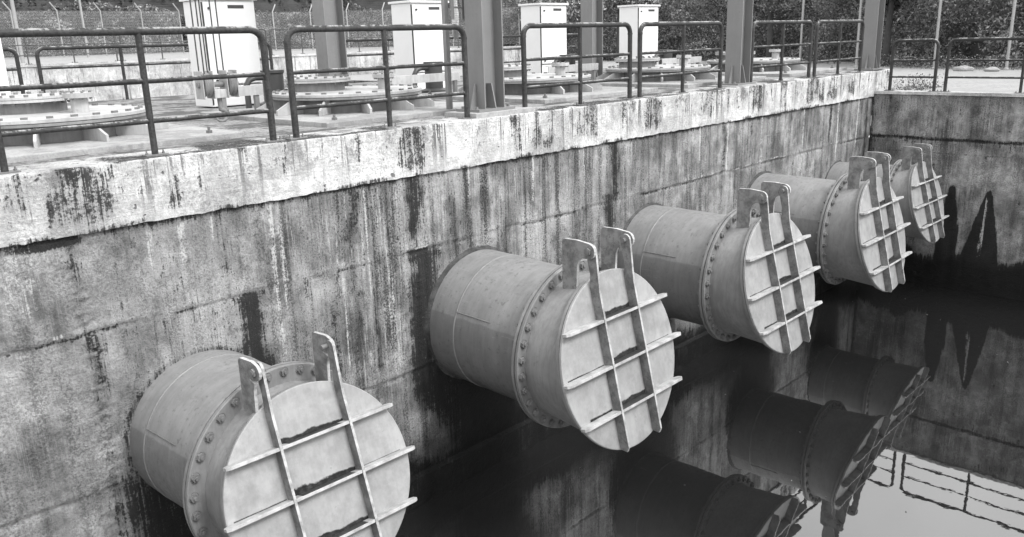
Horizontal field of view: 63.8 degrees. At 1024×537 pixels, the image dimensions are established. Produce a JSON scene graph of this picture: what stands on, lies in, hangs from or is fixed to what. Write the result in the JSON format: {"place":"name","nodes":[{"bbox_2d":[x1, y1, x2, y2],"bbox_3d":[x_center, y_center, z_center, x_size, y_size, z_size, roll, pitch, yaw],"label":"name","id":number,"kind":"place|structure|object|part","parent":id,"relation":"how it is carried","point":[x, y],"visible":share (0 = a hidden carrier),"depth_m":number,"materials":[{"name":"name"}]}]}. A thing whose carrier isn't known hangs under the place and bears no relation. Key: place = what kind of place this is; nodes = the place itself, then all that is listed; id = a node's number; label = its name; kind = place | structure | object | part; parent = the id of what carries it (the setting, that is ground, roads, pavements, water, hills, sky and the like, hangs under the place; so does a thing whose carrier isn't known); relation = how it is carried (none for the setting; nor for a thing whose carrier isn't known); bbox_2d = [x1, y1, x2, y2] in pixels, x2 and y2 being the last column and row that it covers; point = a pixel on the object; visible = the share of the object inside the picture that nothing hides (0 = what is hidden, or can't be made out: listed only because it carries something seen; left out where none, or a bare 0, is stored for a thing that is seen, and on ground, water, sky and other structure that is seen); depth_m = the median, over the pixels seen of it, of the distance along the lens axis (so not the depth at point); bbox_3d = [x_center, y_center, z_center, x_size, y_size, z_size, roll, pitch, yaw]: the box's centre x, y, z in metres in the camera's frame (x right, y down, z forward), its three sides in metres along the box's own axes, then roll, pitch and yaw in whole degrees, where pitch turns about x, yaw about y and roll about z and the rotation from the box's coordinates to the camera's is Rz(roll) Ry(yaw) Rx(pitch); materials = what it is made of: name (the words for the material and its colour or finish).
{"place":"outdoors","nodes":[
{"label":"outdoors","id":0,"kind":"place"},
{"bbox_2d":[189,0,239,121],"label":"hook block","id":1,"kind":"structure","parent":0,"point":[227,89],"depth_m":10.26,"materials":[{"name":"metal"}]},
{"bbox_2d":[4,46,516,67],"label":"ground","id":2,"kind":"structure","parent":0,"point":[94,58],"depth_m":38.90,"materials":[{"name":"grey concrete"}]},
{"bbox_2d":[10,0,24,63],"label":"fence pole","id":3,"kind":"object","parent":2,"relation":"on","point":[13,10],"visible":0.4,"depth_m":32.20,"materials":[{"name":"grey metal"}]},
{"bbox_2d":[78,0,89,57],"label":"fence pole","id":4,"kind":"object","parent":2,"relation":"on","point":[83,25],"visible":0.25,"depth_m":37.51,"materials":[{"name":"grey metal"}]},
{"bbox_2d":[0,1,184,58],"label":"chain link fence","id":5,"kind":"object","parent":2,"relation":"on","point":[56,10],"visible":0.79,"depth_m":39.24,"materials":[{"name":"metal"}]},
{"bbox_2d":[0,0,569,57],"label":"undergrowth","id":6,"kind":"object","parent":2,"relation":"on","point":[158,17],"visible":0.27,"depth_m":46.00,"materials":[{"name":"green plant"}]},
{"bbox_2d":[254,0,520,50],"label":"chain link fence","id":7,"kind":"object","parent":2,"relation":"on","point":[382,9],"visible":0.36,"depth_m":45.91,"materials":[{"name":"metal"}]},
{"bbox_2d":[6,46,520,102],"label":"channel wall","id":8,"kind":"structure","parent":0,"point":[102,93],"depth_m":31.38,"materials":[{"name":"grey concrete"}]},
{"bbox_2d":[2,36,119,64],"bbox_3d":[-16.741,-7.594,28.358,0.110,1.099,6.200,13,21,43],"label":"railing","id":9,"kind":"object","parent":8,"relation":"on","point":[71,44],"visible":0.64,"depth_m":29.27,"materials":[{"name":"grey metal"}]},
{"bbox_2d":[119,28,268,60],"bbox_3d":[-12.424,-8.907,32.610,0.110,1.099,6.200,13,21,43],"label":"railing","id":10,"kind":"object","parent":8,"relation":"on","point":[161,51],"visible":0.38,"depth_m":31.59,"materials":[{"name":"grey metal"}]},
{"bbox_2d":[269,28,381,54],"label":"railing","id":11,"kind":"object","parent":8,"relation":"on","point":[358,37],"visible":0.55,"depth_m":35.83,"materials":[{"name":"grey metal"}]},
{"bbox_2d":[387,26,464,50],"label":"railing","id":12,"kind":"object","parent":8,"relation":"on","point":[392,36],"visible":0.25,"depth_m":39.20,"materials":[{"name":"grey metal"}]},
{"bbox_2d":[0,0,571,56],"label":"earth bank","id":13,"kind":"structure","parent":0,"point":[260,4],"depth_m":48.24,"materials":[{"name":"plant"}]},
{"bbox_2d":[0,0,460,24],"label":"dark woodland","id":14,"kind":"object","parent":13,"relation":"on","point":[30,1],"visible":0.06,"depth_m":44.13,"materials":[{"name":"black plant"}]},
{"bbox_2d":[8,68,854,166],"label":"deck","id":15,"kind":"structure","parent":0,"point":[172,106],"depth_m":10.87,"materials":[{"name":"concrete"}]},
{"bbox_2d":[0,39,10,94],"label":"control cabinet","id":16,"kind":"object","parent":15,"relation":"on","point":[4,81],"visible":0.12,"depth_m":10.77,"materials":[{"name":"metal"}]},
{"bbox_3d":[-6.938,-2.762,10.419,0.045,1.230,0.849,13,21,43],"label":"door","id":17,"kind":"part","parent":16,"relation":"part of","materials":[{"name":"metal"}]},
{"bbox_2d":[2,47,25,93],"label":"railing","id":18,"kind":"object","parent":15,"relation":"on","point":[17,62],"visible":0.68,"depth_m":14.39,"materials":[{"name":"metal"}]},
{"bbox_2d":[0,90,244,162],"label":"pump cover","id":19,"kind":"object","parent":15,"relation":"on","point":[29,110],"visible":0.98,"depth_m":8.26,"materials":[{"name":"metal"}]},
{"bbox_2d":[35,41,273,99],"bbox_3d":[-6.818,-3.918,16.283,0.110,1.029,4.800,13,21,43],"label":"railing","id":20,"kind":"object","parent":15,"relation":"on","point":[38,63],"visible":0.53,"depth_m":15.54,"materials":[{"name":"metal"}]},
{"bbox_2d":[179,0,263,106],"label":"control cabinet","id":21,"kind":"object","parent":15,"relation":"on","point":[240,53],"visible":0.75,"depth_m":12.91,"materials":[{"name":"metal"}]},
{"bbox_3d":[-4.383,-3.539,12.936,0.045,1.230,0.849,13,21,43],"label":"door","id":22,"kind":"part","parent":21,"relation":"part of","materials":[{"name":"metal"}]},
{"bbox_2d":[215,85,262,112],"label":"channel beam","id":23,"kind":"structure","parent":15,"relation":"on","point":[255,91],"depth_m":11.31,"materials":[{"name":"metal"}]},
{"bbox_2d":[244,70,284,108],"bbox_3d":[-3.769,-2.752,12.634,0.480,0.560,0.735,13,21,43],"label":"drive motor","id":24,"kind":"object","parent":15,"relation":"on","point":[277,79],"visible":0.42,"depth_m":12.54,"materials":[{"name":"grey metal"}]},
{"bbox_2d":[200,72,463,127],"bbox_3d":[-2.237,-2.402,11.299,3.120,0.531,2.840,13,21,43],"label":"pump cover","id":25,"kind":"object","parent":15,"relation":"on","point":[317,89],"visible":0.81,"depth_m":10.65,"materials":[{"name":"metal"}]},
{"bbox_2d":[312,0,348,85],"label":"steel column","id":26,"kind":"structure","parent":25,"relation":"on","point":[331,50],"depth_m":12.51,"materials":[{"name":"metal"}]},
{"bbox_2d":[441,0,452,108],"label":"slim post","id":27,"kind":"object","parent":25,"relation":"on","point":[446,50],"visible":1,"depth_m":10.51,"materials":[{"name":"metal"}]},
{"bbox_2d":[346,36,461,84],"bbox_3d":[-2.292,-5.295,20.741,0.110,1.029,4.900,13,21,43],"label":"railing","id":28,"kind":"object","parent":15,"relation":"on","point":[369,39],"depth_m":19.60,"materials":[{"name":"metal"}]},
{"bbox_2d":[388,0,448,89],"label":"control cabinet","id":29,"kind":"object","parent":15,"relation":"on","point":[417,47],"visible":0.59,"depth_m":15.76,"materials":[{"name":"metal"}]},
{"bbox_3d":[-1.558,-4.437,15.856,0.045,1.230,0.849,13,21,43],"label":"door","id":30,"kind":"part","parent":29,"relation":"part of","materials":[{"name":"metal"}]},
{"bbox_2d":[392,72,459,91],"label":"channel beam","id":31,"kind":"structure","parent":15,"relation":"on","point":[420,78],"depth_m":13.44,"materials":[{"name":"metal"}]},
{"bbox_2d":[412,61,444,92],"bbox_3d":[-1.507,-3.440,14.863,0.480,0.560,0.735,13,21,43],"label":"drive motor","id":32,"kind":"object","parent":15,"relation":"on","point":[433,87],"visible":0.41,"depth_m":14.82,"materials":[{"name":"grey metal"}]},
{"bbox_2d":[422,61,657,103],"bbox_3d":[0.339,-3.185,13.837,3.120,0.531,2.840,13,21,43],"label":"pump cover","id":33,"kind":"object","parent":15,"relation":"on","point":[513,82],"visible":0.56,"depth_m":13.18,"materials":[{"name":"metal"}]},
{"bbox_2d":[503,33,577,62],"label":"railing","id":34,"kind":"object","parent":15,"relation":"on","point":[569,34],"visible":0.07,"depth_m":23.02,"materials":[{"name":"metal"}]},
{"bbox_2d":[518,3,568,73],"bbox_3d":[0.739,-5.203,18.856,0.672,1.645,0.974,13,21,43],"label":"control cabinet","id":35,"kind":"object","parent":15,"relation":"on","point":[546,42],"visible":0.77,"depth_m":18.52,"materials":[{"name":"metal"}]},
{"bbox_3d":[0.958,-5.279,18.611,0.045,1.230,0.849,13,21,43],"label":"door","id":36,"kind":"part","parent":35,"relation":"part of","materials":[{"name":"metal"}]},
{"bbox_2d":[553,54,575,72],"bbox_3d":[1.104,-4.234,17.434,0.480,0.560,0.735,13,21,43],"label":"drive motor","id":37,"kind":"object","parent":15,"relation":"on","point":[571,61],"visible":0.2,"depth_m":17.33,"materials":[{"name":"grey metal"}]},
{"bbox_2d":[545,63,597,79],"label":"channel beam","id":38,"kind":"structure","parent":15,"relation":"on","point":[593,67],"depth_m":16.20,"materials":[{"name":"metal"}]},
{"bbox_2d":[617,4,660,57],"bbox_3d":[3.313,-6.024,21.530,0.672,1.645,0.974,13,21,43],"label":"control cabinet","id":39,"kind":"object","parent":15,"relation":"on","point":[635,17],"visible":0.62,"depth_m":21.21,"materials":[{"name":"metal"}]},
{"bbox_3d":[3.532,-6.100,21.285,0.045,1.230,0.849,13,21,43],"label":"door","id":40,"kind":"part","parent":39,"relation":"part of","materials":[{"name":"metal"}]},
{"bbox_2d":[654,49,672,64],"bbox_3d":[3.646,-5.008,19.938,0.480,0.560,0.735,13,21,43],"label":"drive motor","id":41,"kind":"object","parent":15,"relation":"on","point":[665,55],"visible":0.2,"depth_m":19.85,"materials":[{"name":"grey metal"}]},
{"bbox_2d":[659,56,701,64],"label":"channel beam","id":42,"kind":"structure","parent":15,"relation":"on","point":[697,59],"depth_m":18.50,"materials":[{"name":"metal"}]},
{"bbox_2d":[596,54,765,87],"bbox_3d":[2.950,-3.980,16.409,3.120,0.531,2.840,13,21,43],"label":"pump cover","id":43,"kind":"object","parent":15,"relation":"on","point":[650,66],"visible":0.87,"depth_m":15.78,"materials":[{"name":"metal"}]},
{"bbox_2d":[581,0,602,79],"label":"steel column","id":44,"kind":"structure","parent":43,"relation":"on","point":[592,37],"depth_m":16.85,"materials":[{"name":"metal"}]},
{"bbox_2d":[707,49,846,75],"bbox_3d":[5.630,-4.795,19.049,3.120,0.531,2.840,13,21,43],"label":"pump cover","id":45,"kind":"object","parent":15,"relation":"on","point":[794,70],"visible":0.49,"depth_m":18.38,"materials":[{"name":"metal"}]},
{"bbox_2d":[451,0,458,38],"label":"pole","id":46,"kind":"object","parent":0,"point":[456,21],"visible":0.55,"depth_m":10.41,"materials":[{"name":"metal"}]},
{"bbox_2d":[349,59,1023,92],"bbox_3d":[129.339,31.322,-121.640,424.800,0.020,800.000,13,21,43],"label":"gravel ground","id":47,"kind":"structure","parent":0,"point":[981,85],"depth_m":22.90,"materials":[{"name":"grey gravel"}]},
{"bbox_2d":[512,0,579,21],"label":"palm tree","id":48,"kind":"object","parent":47,"relation":"on","point":[551,1],"visible":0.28,"depth_m":47.28,"materials":[{"name":"grey plant"}]},
{"bbox_2d":[603,0,646,56],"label":"palm tree","id":49,"kind":"object","parent":47,"relation":"on","point":[612,4],"visible":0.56,"depth_m":45.00,"materials":[{"name":"grey plant"}]},
{"bbox_2d":[448,0,1023,67],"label":"undergrowth","id":50,"kind":"object","parent":47,"relation":"on","point":[833,12],"visible":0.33,"depth_m":33.80,"materials":[{"name":"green plant"}]},
{"bbox_2d":[753,0,801,57],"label":"broadleaf tree","id":51,"kind":"object","parent":47,"relation":"on","point":[771,6],"visible":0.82,"depth_m":36.75,"materials":[{"name":"grey plant"}]},
{"bbox_2d":[799,0,804,61],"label":"fence pole","id":52,"kind":"object","parent":47,"relation":"on","point":[801,32],"visible":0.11,"depth_m":33.23,"materials":[{"name":"grey metal"}]},
{"bbox_2d":[853,0,862,67],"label":"fence pole","id":53,"kind":"object","parent":47,"relation":"on","point":[858,35],"visible":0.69,"depth_m":29.62,"materials":[{"name":"grey metal"}]},
{"bbox_2d":[880,0,909,66],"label":"broadleaf tree","id":54,"kind":"object","parent":47,"relation":"on","point":[889,9],"visible":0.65,"depth_m":29.88,"materials":[{"name":"grey plant"}]},
{"bbox_2d":[931,0,941,69],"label":"fence pole","id":55,"kind":"object","parent":47,"relation":"on","point":[938,22],"visible":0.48,"depth_m":26.68,"materials":[{"name":"grey metal"}]},
{"bbox_2d":[851,54,1022,90],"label":"weeds","id":56,"kind":"object","parent":47,"relation":"on","point":[918,87],"visible":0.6,"depth_m":26.06,"materials":[{"name":"grey plant"}]},
{"bbox_2d":[952,65,973,70],"bbox_3d":[14.003,-6.184,25.527,0.638,0.225,0.410,13,21,43],"label":"stone","id":57,"kind":"object","parent":47,"relation":"on","point":[963,68],"visible":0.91,"depth_m":25.39,"materials":[{"name":"grey stone"}]},
{"bbox_2d":[983,67,999,71],"bbox_3d":[14.490,-5.993,24.834,0.445,0.189,0.283,13,21,43],"label":"stone","id":58,"kind":"object","parent":47,"relation":"on","point":[992,69],"visible":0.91,"depth_m":24.76,"materials":[{"name":"grey stone"}]},
{"bbox_2d":[1003,0,1016,69],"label":"fence pole","id":59,"kind":"object","parent":47,"relation":"on","point":[1010,33],"visible":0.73,"depth_m":25.05,"materials":[{"name":"grey metal"}]},
{"bbox_2d":[395,279,1023,536],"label":"water","id":60,"kind":"structure","parent":0,"point":[916,414],"depth_m":11.35,"materials":[{"name":"black liquid"}]},
{"bbox_2d":[0,69,891,536],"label":"basin wall","id":61,"kind":"structure","parent":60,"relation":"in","point":[128,279],"depth_m":8.66,"materials":[{"name":"concrete"}]},
{"bbox_2d":[0,26,284,173],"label":"railing","id":62,"kind":"object","parent":61,"relation":"on","point":[144,80],"visible":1,"depth_m":7.16,"materials":[{"name":"metal"}]},
{"bbox_2d":[130,331,416,536],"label":"outlet pipe","id":63,"kind":"object","parent":61,"relation":"attached to","point":[226,443],"visible":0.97,"depth_m":6.99,"materials":[{"name":"metal"}]},
{"bbox_2d":[283,24,471,139],"bbox_3d":[-1.378,-2.095,9.005,0.110,1.099,2.560,13,21,43],"label":"railing","id":64,"kind":"object","parent":61,"relation":"on","point":[291,72],"visible":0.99,"depth_m":8.88,"materials":[{"name":"metal"}]},
{"bbox_2d":[445,106,534,118],"bbox_3d":[-0.273,-1.974,10.428,0.580,0.080,1.040,13,21,43],"label":"plinth","id":65,"kind":"object","parent":61,"relation":"on","point":[477,115],"depth_m":10.17,"materials":[{"name":"grey concrete"}]},
{"bbox_2d":[456,0,514,112],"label":"steel column","id":66,"kind":"structure","parent":65,"relation":"on","point":[484,28],"depth_m":10.11,"materials":[{"name":"metal"}]},
{"bbox_2d":[450,0,464,19],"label":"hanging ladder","id":67,"kind":"object","parent":66,"relation":"attached to","point":[452,7],"visible":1,"depth_m":10.03,"materials":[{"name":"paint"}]},
{"bbox_2d":[425,227,681,451],"bbox_3d":[0.401,0.614,9.679,2.895,2.336,2.060,14,22,42],"label":"outlet pipe","id":68,"kind":"object","parent":61,"relation":"attached to","point":[581,337],"visible":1,"depth_m":9.05,"materials":[{"name":"metal"}]},
{"bbox_2d":[520,22,636,106],"bbox_3d":[0.941,-2.800,11.289,0.110,1.099,2.460,13,21,43],"label":"railing","id":69,"kind":"object","parent":61,"relation":"on","point":[579,57],"visible":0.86,"depth_m":11.20,"materials":[{"name":"metal"}]},
{"bbox_2d":[633,21,723,97],"bbox_3d":[2.702,-3.336,13.024,0.110,1.099,2.500,13,21,43],"label":"railing","id":70,"kind":"object","parent":61,"relation":"on","point":[682,51],"visible":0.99,"depth_m":12.94,"materials":[{"name":"metal"}]},
{"bbox_2d":[617,181,822,353],"bbox_3d":[2.980,-0.154,12.227,2.895,2.336,2.060,13,21,42],"label":"outlet pipe","id":71,"kind":"object","parent":61,"relation":"attached to","point":[744,268],"visible":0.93,"depth_m":11.57,"materials":[{"name":"metal"}]},
{"bbox_2d":[707,83,766,86],"bbox_3d":[4.021,-3.263,14.668,0.570,0.040,1.100,13,21,43],"label":"plinth","id":72,"kind":"object","parent":61,"relation":"on","point":[737,86],"depth_m":14.42,"materials":[{"name":"grey concrete"}]},
{"bbox_2d":[716,0,755,85],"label":"steel column","id":73,"kind":"structure","parent":72,"relation":"on","point":[738,41],"depth_m":14.37,"materials":[{"name":"metal"}]},
{"bbox_2d":[750,20,813,81],"bbox_3d":[5.035,-4.046,15.321,0.110,1.099,2.500,13,21,43],"label":"railing","id":74,"kind":"object","parent":61,"relation":"on","point":[783,45],"visible":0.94,"depth_m":15.29,"materials":[{"name":"metal"}]},
{"bbox_2d":[747,151,911,291],"bbox_3d":[5.534,-0.941,14.739,2.895,2.336,2.060,13,22,41],"label":"outlet pipe","id":75,"kind":"object","parent":61,"relation":"attached to","point":[852,223],"visible":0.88,"depth_m":13.91,"materials":[{"name":"metal"}]},
{"bbox_2d":[812,20,864,77],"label":"railing","id":76,"kind":"object","parent":61,"relation":"on","point":[838,42],"visible":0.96,"depth_m":16.96,"materials":[{"name":"metal"}]},
{"bbox_2d":[854,0,885,69],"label":"steel column","id":77,"kind":"structure","parent":61,"relation":"on","point":[874,23],"depth_m":18.42,"materials":[{"name":"metal"}]},
{"bbox_2d":[825,144,948,242],"bbox_3d":[7.699,-1.613,17.147,2.432,1.963,1.730,12,20,43],"label":"outlet pipe","id":78,"kind":"object","parent":61,"relation":"attached to","point":[915,184],"visible":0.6,"depth_m":16.37,"materials":[{"name":"metal"}]},
{"bbox_2d":[868,90,1023,300],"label":"end wall","id":79,"kind":"structure","parent":60,"relation":"in","point":[975,140],"depth_m":17.46,"materials":[{"name":"concrete"}]},
{"bbox_2d":[884,38,939,91],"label":"railing","id":80,"kind":"object","parent":79,"relation":"on","point":[936,59],"visible":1,"depth_m":17.69,"materials":[{"name":"metal"}]},
{"bbox_2d":[939,36,1023,93],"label":"railing","id":81,"kind":"object","parent":79,"relation":"on","point":[948,59],"visible":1,"depth_m":16.85,"materials":[{"name":"metal"}]},
{"bbox_2d":[567,0,1023,65],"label":"earth bank","id":82,"kind":"structure","parent":0,"point":[974,50],"depth_m":32.29,"materials":[{"name":"plant"}]}
]}

